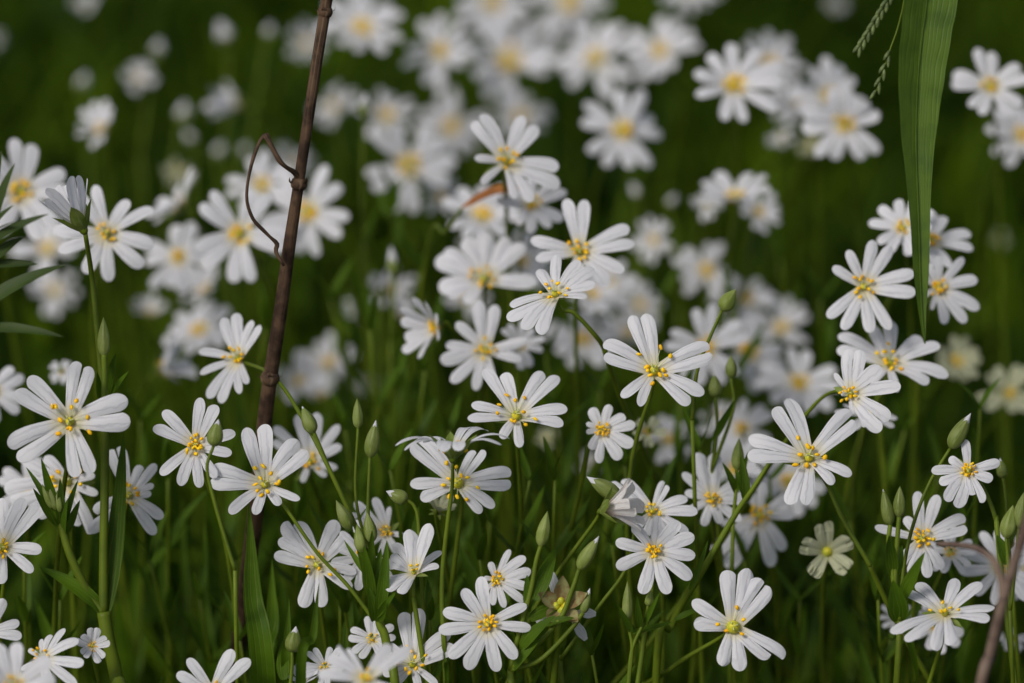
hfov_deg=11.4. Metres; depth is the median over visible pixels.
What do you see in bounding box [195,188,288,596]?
stitchwort
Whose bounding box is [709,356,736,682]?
stitchwort
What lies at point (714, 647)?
leafy shoot
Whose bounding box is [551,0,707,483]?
stitchwort
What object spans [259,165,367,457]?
stitchwort
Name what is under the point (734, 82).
stitchwort
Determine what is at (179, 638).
grass plant
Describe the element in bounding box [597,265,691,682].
leafy shoot
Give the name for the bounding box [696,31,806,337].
stitchwort
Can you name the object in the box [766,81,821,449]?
stitchwort
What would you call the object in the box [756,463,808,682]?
leafy shoot
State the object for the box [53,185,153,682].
stitchwort
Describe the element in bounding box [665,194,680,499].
stitchwort
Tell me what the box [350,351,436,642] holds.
leafy shoot
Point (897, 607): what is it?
stitchwort
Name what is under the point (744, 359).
leafy shoot
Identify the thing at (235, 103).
stitchwort
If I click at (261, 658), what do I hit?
grass plant
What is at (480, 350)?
stitchwort
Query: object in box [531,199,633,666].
stitchwort
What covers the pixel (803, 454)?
stitchwort
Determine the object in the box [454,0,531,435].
stitchwort
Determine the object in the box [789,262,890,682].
leafy shoot
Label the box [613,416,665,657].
stitchwort
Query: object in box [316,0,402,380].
stitchwort
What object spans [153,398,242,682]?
stitchwort
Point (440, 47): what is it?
stitchwort
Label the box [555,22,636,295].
stitchwort
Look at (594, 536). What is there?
leafy shoot
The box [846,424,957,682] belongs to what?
leafy shoot
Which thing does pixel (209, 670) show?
grass plant
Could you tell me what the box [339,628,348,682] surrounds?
grass plant
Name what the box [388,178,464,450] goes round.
stitchwort
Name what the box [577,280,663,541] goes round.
stitchwort
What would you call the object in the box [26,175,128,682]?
stitchwort
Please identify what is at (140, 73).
stitchwort
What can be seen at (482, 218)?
stitchwort
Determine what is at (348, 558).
stitchwort
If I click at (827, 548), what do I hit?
stitchwort
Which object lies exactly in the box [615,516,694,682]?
stitchwort
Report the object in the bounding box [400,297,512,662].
stitchwort
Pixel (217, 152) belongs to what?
stitchwort
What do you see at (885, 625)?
stitchwort
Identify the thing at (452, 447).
stitchwort
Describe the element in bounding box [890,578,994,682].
stitchwort
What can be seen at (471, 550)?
leafy shoot
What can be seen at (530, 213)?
stitchwort
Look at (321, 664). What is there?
stitchwort
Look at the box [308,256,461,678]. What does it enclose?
leafy shoot
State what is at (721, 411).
stitchwort
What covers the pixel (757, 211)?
stitchwort
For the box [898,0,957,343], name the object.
grass plant
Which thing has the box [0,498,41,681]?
stitchwort
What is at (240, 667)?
stitchwort
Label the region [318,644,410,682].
stitchwort
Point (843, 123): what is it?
stitchwort
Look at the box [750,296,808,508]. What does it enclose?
stitchwort
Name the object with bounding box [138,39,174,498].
stitchwort
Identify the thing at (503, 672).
leafy shoot
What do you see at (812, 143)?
stitchwort
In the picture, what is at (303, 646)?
grass plant
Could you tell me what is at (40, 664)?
stitchwort
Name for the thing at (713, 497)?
stitchwort
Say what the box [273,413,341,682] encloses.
stitchwort
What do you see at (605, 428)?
stitchwort
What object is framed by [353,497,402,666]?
stitchwort
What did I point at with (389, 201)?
stitchwort
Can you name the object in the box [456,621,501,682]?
leafy shoot
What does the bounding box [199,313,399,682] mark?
stitchwort
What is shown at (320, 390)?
stitchwort
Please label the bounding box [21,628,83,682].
stitchwort
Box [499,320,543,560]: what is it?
stitchwort
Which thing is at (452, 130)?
stitchwort
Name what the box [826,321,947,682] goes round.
stitchwort
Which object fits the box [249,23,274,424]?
stitchwort
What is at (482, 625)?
stitchwort
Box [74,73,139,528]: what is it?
stitchwort
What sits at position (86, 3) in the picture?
stitchwort
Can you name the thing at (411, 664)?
stitchwort
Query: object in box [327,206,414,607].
leafy shoot
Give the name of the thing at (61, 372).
stitchwort
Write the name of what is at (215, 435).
stitchwort
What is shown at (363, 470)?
leafy shoot
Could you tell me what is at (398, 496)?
stitchwort
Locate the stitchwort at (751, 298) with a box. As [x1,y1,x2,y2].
[708,278,774,386]
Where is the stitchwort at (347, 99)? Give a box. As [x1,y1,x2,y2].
[314,84,373,295]
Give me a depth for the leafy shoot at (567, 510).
1.32 m
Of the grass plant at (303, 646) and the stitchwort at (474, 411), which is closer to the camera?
the grass plant at (303, 646)
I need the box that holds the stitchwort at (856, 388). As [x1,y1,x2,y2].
[612,349,900,682]
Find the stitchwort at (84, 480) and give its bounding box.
[4,455,97,682]
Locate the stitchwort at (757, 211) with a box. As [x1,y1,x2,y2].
[714,192,779,608]
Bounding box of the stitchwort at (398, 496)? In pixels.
[386,489,425,644]
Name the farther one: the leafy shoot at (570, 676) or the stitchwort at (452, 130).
the stitchwort at (452, 130)
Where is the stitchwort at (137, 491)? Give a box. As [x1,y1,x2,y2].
[88,446,163,616]
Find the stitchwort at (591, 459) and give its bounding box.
[557,449,601,566]
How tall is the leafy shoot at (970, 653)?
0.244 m
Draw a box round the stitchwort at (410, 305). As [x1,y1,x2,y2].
[389,300,421,521]
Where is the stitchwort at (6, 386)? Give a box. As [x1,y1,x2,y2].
[0,366,23,413]
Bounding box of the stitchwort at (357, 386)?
[353,374,375,461]
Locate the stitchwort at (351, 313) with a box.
[345,290,376,431]
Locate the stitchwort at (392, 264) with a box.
[387,247,398,614]
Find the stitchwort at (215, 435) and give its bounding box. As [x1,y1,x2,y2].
[205,419,239,682]
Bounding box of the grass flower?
[852,0,903,99]
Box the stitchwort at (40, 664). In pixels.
[0,642,55,682]
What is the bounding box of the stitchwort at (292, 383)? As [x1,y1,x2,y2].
[272,350,323,575]
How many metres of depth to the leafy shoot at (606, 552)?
1.28 m
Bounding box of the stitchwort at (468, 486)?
[410,436,510,682]
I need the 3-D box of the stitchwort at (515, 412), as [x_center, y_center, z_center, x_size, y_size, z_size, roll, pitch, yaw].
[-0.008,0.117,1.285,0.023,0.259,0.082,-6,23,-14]
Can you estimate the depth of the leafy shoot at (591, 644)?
1.21 m
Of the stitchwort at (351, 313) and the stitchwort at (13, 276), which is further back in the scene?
the stitchwort at (13, 276)
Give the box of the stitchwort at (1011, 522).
[996,493,1023,682]
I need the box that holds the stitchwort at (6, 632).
[0,598,21,640]
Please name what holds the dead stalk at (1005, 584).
on the ground at (895, 490)
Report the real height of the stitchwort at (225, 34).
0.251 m
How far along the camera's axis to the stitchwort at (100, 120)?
1.38 m
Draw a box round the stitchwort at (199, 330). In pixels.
[163,300,249,673]
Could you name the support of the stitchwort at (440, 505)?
on the ground at (895, 490)
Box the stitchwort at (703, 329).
[665,304,748,682]
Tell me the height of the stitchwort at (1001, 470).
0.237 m
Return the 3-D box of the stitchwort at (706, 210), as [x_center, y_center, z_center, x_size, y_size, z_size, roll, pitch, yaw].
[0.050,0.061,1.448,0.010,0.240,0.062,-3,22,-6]
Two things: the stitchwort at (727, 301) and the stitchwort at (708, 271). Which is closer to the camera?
the stitchwort at (727, 301)
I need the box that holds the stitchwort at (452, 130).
[412,88,490,558]
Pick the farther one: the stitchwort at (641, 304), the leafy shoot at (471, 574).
the stitchwort at (641, 304)
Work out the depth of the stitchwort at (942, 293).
1.24 m
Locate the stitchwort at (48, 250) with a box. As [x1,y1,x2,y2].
[10,216,100,648]
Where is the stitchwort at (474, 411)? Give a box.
[461,239,491,549]
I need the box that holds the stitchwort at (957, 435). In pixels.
[893,413,970,682]
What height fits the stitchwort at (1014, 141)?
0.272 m
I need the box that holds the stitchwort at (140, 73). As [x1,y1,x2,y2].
[121,61,157,384]
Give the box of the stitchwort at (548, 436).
[534,428,570,578]
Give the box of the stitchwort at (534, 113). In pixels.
[491,91,551,491]
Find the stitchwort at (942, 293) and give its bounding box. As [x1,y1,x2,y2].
[901,256,979,671]
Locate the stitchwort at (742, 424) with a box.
[711,399,771,682]
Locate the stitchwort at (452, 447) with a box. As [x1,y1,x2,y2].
[395,427,509,682]
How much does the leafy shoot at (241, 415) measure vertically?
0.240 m
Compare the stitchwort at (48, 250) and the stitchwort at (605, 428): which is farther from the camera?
the stitchwort at (48, 250)
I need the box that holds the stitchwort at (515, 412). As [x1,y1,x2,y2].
[468,368,566,682]
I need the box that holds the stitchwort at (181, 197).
[147,167,237,561]
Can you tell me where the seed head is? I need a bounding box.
[536,572,595,682]
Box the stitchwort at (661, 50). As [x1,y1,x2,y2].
[622,16,710,450]
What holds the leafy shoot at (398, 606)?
on the ground at (895, 490)
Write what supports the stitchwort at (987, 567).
on the ground at (895, 490)
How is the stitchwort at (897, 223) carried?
on the ground at (895, 490)
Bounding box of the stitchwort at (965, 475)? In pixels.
[931,439,1016,682]
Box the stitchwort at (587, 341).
[537,310,617,570]
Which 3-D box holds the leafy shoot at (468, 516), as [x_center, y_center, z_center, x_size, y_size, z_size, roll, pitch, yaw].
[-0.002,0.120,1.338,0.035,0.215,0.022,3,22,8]
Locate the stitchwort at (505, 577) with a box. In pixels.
[484,549,532,682]
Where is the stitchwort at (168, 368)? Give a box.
[112,333,196,635]
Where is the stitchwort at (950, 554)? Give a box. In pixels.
[914,526,977,682]
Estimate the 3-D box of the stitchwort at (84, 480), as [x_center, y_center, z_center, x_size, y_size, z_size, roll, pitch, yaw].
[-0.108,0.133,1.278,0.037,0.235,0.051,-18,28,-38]
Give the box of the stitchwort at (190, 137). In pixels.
[185,130,230,478]
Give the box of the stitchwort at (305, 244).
[273,229,318,405]
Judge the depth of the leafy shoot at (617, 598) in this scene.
1.25 m
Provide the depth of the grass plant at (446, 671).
1.18 m
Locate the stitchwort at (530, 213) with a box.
[497,178,566,590]
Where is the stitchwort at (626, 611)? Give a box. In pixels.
[618,581,670,682]
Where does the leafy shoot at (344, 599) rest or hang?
on the ground at (895, 490)
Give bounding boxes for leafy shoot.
[0,151,64,336]
[17,531,77,675]
[35,556,94,682]
[99,437,229,682]
[115,385,187,682]
[131,510,223,682]
[179,370,241,673]
[179,561,230,665]
[185,280,276,641]
[198,523,275,676]
[222,589,276,682]
[262,473,316,664]
[277,407,385,662]
[293,575,388,682]
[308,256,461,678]
[308,501,383,682]
[322,392,425,682]
[326,439,363,682]
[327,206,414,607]
[333,163,435,609]
[342,239,433,623]
[347,285,439,633]
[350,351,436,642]
[353,601,364,666]
[361,329,447,638]
[377,428,464,640]
[388,506,433,682]
[391,394,473,682]
[397,580,449,677]
[399,226,473,682]
[437,421,538,682]
[442,491,500,682]
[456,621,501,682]
[459,447,544,682]
[461,512,514,682]
[482,586,516,682]
[487,549,536,682]
[499,603,546,682]
[510,393,591,682]
[516,436,591,682]
[525,320,612,666]
[526,354,627,678]
[529,530,594,682]
[537,621,583,682]
[563,455,631,679]
[569,454,678,682]
[580,617,634,682]
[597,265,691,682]
[598,429,674,676]
[599,521,657,682]
[619,611,663,682]
[652,456,771,682]
[660,359,709,682]
[673,405,729,682]
[692,268,776,682]
[705,529,771,682]
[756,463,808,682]
[760,222,821,666]
[775,446,875,682]
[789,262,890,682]
[820,485,929,682]
[832,399,923,682]
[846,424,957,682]
[849,572,921,682]
[867,603,917,682]
[909,493,982,682]
[924,378,1015,682]
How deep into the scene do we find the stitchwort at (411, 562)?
1.20 m
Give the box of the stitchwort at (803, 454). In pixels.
[747,399,933,682]
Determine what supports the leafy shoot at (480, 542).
on the ground at (895, 490)
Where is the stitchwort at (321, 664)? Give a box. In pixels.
[306,647,339,682]
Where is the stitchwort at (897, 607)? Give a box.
[881,487,924,682]
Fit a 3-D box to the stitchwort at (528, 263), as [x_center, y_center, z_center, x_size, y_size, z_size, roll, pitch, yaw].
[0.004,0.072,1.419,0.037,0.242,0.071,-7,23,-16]
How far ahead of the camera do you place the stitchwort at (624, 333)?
1.39 m
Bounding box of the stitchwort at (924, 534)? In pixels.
[875,491,966,682]
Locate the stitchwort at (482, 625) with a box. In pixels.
[439,576,530,682]
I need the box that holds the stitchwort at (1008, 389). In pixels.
[958,365,1023,584]
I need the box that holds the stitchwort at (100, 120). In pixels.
[76,100,158,578]
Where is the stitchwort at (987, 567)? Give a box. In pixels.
[959,531,1023,682]
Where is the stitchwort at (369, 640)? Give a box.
[348,616,395,680]
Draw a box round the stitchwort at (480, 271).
[435,232,536,659]
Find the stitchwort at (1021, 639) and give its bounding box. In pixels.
[999,633,1023,674]
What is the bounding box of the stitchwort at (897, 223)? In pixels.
[868,199,933,682]
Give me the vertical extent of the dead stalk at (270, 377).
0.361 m
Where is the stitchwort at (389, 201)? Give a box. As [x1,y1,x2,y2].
[359,93,398,609]
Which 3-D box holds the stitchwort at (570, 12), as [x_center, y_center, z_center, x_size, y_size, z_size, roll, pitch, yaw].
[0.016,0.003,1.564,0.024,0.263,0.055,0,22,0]
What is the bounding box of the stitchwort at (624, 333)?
[600,311,657,608]
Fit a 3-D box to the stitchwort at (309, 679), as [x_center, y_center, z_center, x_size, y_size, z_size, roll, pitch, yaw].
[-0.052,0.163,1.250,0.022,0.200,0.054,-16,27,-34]
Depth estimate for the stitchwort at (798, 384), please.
1.33 m
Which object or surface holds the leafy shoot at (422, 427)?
on the ground at (895, 490)
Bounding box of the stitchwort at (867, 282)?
[826,240,915,682]
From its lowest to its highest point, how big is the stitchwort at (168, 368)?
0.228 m
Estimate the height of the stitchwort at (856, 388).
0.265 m
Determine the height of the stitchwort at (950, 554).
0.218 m
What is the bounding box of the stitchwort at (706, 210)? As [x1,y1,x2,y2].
[682,193,721,527]
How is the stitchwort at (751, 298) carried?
on the ground at (895, 490)
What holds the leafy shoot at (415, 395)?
on the ground at (895, 490)
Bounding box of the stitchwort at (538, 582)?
[507,511,598,682]
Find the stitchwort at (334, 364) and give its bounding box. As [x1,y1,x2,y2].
[301,332,354,616]
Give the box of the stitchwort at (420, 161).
[366,125,466,553]
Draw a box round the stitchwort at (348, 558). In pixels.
[331,520,394,655]
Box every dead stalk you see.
[227,0,333,682]
[936,517,1023,682]
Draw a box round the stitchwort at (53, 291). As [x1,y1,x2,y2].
[28,270,223,629]
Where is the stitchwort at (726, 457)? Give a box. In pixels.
[704,438,763,676]
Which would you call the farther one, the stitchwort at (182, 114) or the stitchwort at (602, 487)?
the stitchwort at (182, 114)
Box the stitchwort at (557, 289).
[506,255,698,677]
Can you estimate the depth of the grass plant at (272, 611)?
1.23 m
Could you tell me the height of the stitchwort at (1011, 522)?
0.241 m
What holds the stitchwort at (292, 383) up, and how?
on the ground at (895, 490)
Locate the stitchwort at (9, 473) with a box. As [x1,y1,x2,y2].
[0,457,42,662]
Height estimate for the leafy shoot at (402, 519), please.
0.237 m
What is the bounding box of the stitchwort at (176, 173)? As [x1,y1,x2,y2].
[157,158,194,630]
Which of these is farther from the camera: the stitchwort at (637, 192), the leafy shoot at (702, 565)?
the stitchwort at (637, 192)
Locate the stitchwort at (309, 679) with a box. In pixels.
[288,662,317,682]
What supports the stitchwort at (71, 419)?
on the ground at (895, 490)
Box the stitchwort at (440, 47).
[402,13,471,468]
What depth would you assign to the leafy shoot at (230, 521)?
1.32 m
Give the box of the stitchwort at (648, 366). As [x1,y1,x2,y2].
[603,314,711,670]
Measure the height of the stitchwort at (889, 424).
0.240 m
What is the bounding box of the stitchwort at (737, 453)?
[722,439,747,682]
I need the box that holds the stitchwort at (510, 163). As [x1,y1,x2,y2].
[470,113,559,579]
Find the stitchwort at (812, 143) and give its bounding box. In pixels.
[738,134,817,492]
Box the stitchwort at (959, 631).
[911,605,963,682]
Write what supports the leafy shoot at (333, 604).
on the ground at (895, 490)
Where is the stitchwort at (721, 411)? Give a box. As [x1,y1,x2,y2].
[697,401,748,678]
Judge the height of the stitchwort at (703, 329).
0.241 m
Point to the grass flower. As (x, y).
(869, 31)
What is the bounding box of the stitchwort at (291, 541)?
[274,520,356,682]
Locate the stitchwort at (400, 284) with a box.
[343,269,415,618]
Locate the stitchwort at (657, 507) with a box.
[612,479,697,682]
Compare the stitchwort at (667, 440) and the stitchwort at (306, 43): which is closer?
the stitchwort at (667, 440)
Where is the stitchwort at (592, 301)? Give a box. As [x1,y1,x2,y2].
[571,275,614,545]
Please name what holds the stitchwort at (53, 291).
on the ground at (895, 490)
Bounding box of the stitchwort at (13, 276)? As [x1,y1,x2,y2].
[0,34,39,447]
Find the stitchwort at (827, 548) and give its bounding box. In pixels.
[799,521,853,682]
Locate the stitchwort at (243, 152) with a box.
[224,144,265,573]
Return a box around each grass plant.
[172,503,189,682]
[198,523,217,682]
[243,504,275,682]
[266,562,278,647]
[281,601,290,682]
[295,585,318,682]
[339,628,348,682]
[443,640,448,682]
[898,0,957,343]
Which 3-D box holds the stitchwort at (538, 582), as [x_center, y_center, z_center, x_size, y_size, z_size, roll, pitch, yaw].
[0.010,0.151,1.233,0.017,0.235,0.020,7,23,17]
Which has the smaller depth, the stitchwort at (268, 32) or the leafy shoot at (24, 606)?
the leafy shoot at (24, 606)
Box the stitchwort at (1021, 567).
[1015,539,1023,599]
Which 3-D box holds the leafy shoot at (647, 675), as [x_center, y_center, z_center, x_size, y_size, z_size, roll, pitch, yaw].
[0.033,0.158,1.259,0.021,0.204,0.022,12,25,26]
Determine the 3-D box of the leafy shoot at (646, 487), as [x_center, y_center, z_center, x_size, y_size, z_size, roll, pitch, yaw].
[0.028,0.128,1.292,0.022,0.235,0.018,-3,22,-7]
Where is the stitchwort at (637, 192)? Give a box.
[631,183,646,594]
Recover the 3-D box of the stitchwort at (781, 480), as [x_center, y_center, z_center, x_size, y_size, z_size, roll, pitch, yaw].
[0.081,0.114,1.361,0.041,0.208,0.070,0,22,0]
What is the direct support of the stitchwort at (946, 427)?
on the ground at (895, 490)
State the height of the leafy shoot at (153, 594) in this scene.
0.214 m
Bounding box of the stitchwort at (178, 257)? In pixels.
[145,222,208,658]
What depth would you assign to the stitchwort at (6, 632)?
1.19 m
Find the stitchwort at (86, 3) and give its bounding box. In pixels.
[72,0,107,471]
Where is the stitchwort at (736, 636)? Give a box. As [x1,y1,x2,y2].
[642,568,785,682]
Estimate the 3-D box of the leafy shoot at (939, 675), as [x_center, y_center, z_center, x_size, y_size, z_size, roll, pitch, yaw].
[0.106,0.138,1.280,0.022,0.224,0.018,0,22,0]
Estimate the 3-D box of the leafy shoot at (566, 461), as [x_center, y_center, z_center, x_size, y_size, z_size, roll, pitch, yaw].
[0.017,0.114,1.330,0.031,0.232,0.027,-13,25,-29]
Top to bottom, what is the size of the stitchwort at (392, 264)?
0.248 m
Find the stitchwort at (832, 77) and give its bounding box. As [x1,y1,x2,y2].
[788,56,865,667]
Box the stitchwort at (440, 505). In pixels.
[428,494,455,682]
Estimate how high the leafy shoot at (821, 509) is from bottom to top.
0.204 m
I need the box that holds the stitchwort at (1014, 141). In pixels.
[980,106,1023,669]
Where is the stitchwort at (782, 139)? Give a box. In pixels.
[745,128,795,565]
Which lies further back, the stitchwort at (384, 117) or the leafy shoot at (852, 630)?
the stitchwort at (384, 117)
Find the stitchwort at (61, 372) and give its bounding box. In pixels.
[49,360,92,677]
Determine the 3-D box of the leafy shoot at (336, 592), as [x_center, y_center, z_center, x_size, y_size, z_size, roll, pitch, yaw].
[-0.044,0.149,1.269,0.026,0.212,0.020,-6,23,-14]
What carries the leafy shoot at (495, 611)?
on the ground at (895, 490)
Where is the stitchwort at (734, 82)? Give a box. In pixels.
[689,43,783,681]
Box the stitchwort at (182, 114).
[163,102,202,538]
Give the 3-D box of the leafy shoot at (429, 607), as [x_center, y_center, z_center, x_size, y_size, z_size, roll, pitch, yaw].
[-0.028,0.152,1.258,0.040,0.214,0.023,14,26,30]
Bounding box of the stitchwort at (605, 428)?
[535,404,634,682]
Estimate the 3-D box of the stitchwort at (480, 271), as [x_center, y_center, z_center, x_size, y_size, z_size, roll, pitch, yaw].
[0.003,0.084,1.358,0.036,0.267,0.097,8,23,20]
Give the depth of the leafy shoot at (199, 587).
1.25 m
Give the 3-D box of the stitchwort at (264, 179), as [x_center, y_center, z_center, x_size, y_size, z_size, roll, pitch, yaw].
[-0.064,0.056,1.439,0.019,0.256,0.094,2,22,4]
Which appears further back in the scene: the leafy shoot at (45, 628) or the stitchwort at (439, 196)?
the stitchwort at (439, 196)
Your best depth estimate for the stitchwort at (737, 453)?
1.22 m
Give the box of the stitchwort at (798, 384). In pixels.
[755,348,840,680]
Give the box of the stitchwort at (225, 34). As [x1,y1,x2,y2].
[216,20,289,592]
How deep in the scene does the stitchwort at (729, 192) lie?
1.33 m
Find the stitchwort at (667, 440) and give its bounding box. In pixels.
[636,415,690,599]
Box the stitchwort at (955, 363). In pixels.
[917,336,980,611]
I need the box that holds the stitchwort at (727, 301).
[690,289,735,682]
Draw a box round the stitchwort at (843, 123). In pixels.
[802,88,907,652]
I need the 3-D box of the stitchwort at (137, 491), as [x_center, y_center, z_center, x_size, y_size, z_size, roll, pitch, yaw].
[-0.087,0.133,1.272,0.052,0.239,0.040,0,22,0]
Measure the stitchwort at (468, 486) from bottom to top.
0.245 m
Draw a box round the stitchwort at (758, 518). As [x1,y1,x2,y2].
[711,482,794,682]
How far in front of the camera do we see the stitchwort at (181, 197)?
1.32 m
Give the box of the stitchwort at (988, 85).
[952,48,1023,681]
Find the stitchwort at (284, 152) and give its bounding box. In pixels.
[272,144,313,375]
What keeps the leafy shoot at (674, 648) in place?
on the ground at (895, 490)
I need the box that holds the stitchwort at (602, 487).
[559,476,634,682]
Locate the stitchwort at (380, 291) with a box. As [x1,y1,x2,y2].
[374,277,387,417]
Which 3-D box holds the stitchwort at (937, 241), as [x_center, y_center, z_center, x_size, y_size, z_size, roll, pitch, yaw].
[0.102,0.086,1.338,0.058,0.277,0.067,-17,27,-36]
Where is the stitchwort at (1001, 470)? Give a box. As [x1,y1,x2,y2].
[996,459,1021,682]
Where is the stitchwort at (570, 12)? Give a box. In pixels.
[531,0,608,428]
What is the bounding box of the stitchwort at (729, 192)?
[699,171,769,648]
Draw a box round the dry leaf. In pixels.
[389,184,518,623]
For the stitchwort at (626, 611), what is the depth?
1.20 m
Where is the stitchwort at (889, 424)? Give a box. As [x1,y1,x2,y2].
[835,404,896,682]
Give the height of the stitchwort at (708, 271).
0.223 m
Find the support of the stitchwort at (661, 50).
on the ground at (895, 490)
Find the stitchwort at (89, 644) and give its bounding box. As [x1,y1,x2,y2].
[77,628,109,682]
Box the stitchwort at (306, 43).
[268,20,328,402]
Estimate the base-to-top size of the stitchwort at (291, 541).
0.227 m
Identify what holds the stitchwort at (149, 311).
on the ground at (895, 490)
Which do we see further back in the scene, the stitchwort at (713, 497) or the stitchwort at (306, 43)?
the stitchwort at (306, 43)
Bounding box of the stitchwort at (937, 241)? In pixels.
[879,212,972,658]
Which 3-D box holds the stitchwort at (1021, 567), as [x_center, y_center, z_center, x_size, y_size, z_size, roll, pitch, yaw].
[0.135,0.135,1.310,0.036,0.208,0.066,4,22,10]
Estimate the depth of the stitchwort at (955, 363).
1.34 m
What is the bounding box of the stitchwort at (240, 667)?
[176,649,250,682]
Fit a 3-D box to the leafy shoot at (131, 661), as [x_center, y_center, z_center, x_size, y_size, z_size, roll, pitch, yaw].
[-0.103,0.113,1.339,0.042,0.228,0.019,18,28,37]
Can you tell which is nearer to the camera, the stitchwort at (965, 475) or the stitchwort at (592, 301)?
the stitchwort at (965, 475)
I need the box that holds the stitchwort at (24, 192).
[0,138,81,682]
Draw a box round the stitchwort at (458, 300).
[443,290,490,545]
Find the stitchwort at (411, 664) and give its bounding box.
[383,608,452,682]
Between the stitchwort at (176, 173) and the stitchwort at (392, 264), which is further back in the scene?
the stitchwort at (176, 173)
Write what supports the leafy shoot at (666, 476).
on the ground at (895, 490)
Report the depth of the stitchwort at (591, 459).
1.38 m
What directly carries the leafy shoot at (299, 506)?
on the ground at (895, 490)
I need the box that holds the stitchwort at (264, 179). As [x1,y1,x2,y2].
[226,149,302,521]
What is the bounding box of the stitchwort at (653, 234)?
[631,216,690,496]
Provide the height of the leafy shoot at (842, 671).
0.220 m
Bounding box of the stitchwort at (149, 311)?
[131,293,196,563]
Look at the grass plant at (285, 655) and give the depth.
1.20 m
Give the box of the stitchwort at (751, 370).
[687,315,785,679]
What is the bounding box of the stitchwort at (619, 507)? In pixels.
[505,478,644,682]
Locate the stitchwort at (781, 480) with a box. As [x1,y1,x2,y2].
[750,450,825,682]
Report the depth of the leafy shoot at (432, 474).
1.28 m
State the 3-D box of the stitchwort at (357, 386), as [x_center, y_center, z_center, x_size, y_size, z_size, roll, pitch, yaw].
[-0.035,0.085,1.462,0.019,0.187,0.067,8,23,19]
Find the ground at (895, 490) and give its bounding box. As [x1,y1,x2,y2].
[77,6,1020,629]
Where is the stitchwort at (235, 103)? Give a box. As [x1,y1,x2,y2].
[204,81,338,438]
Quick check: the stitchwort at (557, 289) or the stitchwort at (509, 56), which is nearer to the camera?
the stitchwort at (557, 289)
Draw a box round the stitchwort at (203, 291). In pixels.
[181,266,293,600]
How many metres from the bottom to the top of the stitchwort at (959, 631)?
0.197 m
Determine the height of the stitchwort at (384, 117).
0.243 m
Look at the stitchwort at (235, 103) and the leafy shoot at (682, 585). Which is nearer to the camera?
the leafy shoot at (682, 585)
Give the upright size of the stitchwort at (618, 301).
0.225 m
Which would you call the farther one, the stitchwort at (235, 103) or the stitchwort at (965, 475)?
the stitchwort at (235, 103)
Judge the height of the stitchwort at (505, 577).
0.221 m
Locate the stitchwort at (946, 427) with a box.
[936,230,1008,494]
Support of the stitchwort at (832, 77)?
on the ground at (895, 490)
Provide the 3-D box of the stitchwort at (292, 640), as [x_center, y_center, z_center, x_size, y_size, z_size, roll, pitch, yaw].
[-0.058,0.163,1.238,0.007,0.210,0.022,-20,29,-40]
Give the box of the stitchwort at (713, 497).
[682,453,741,678]
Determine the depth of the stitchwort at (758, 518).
1.25 m
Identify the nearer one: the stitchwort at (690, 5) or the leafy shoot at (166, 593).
the leafy shoot at (166, 593)
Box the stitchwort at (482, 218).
[441,185,519,682]
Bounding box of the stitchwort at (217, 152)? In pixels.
[211,143,272,568]
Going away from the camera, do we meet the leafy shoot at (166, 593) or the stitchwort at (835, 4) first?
the leafy shoot at (166, 593)
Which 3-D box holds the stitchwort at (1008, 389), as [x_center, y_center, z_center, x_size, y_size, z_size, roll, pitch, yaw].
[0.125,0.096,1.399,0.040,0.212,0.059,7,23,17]
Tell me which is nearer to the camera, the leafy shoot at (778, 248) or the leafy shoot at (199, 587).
the leafy shoot at (199, 587)
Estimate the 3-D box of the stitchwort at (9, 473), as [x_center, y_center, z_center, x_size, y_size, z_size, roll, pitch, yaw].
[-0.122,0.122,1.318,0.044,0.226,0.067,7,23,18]
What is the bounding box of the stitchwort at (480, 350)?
[440,300,526,672]
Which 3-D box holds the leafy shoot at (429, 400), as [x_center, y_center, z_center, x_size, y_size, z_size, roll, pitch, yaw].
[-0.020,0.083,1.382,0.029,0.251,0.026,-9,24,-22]
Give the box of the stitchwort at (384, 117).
[355,89,450,678]
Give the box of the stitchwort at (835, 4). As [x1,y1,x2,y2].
[787,0,846,364]
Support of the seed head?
on the ground at (895, 490)
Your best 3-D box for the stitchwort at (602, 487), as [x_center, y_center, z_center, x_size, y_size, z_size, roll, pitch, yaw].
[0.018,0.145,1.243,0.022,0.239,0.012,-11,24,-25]
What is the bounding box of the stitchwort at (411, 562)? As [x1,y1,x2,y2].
[386,523,441,682]
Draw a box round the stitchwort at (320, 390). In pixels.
[300,373,336,576]
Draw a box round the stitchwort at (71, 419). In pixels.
[7,361,129,679]
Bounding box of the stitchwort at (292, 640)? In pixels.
[276,626,300,682]
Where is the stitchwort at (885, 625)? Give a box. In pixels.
[870,605,910,671]
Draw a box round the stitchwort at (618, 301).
[587,261,652,499]
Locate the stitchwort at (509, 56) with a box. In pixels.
[462,13,558,473]
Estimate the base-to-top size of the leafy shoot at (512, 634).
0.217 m
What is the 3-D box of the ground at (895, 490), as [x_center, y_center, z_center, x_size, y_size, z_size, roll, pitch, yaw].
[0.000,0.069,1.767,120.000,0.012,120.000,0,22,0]
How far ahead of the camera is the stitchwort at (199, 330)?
1.36 m
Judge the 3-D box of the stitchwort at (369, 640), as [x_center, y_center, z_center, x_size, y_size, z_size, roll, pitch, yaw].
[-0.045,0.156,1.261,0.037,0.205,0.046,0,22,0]
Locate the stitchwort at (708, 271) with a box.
[672,243,738,679]
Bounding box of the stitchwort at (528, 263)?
[493,229,550,538]
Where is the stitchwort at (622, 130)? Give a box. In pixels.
[581,90,661,609]
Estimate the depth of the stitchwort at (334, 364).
1.40 m

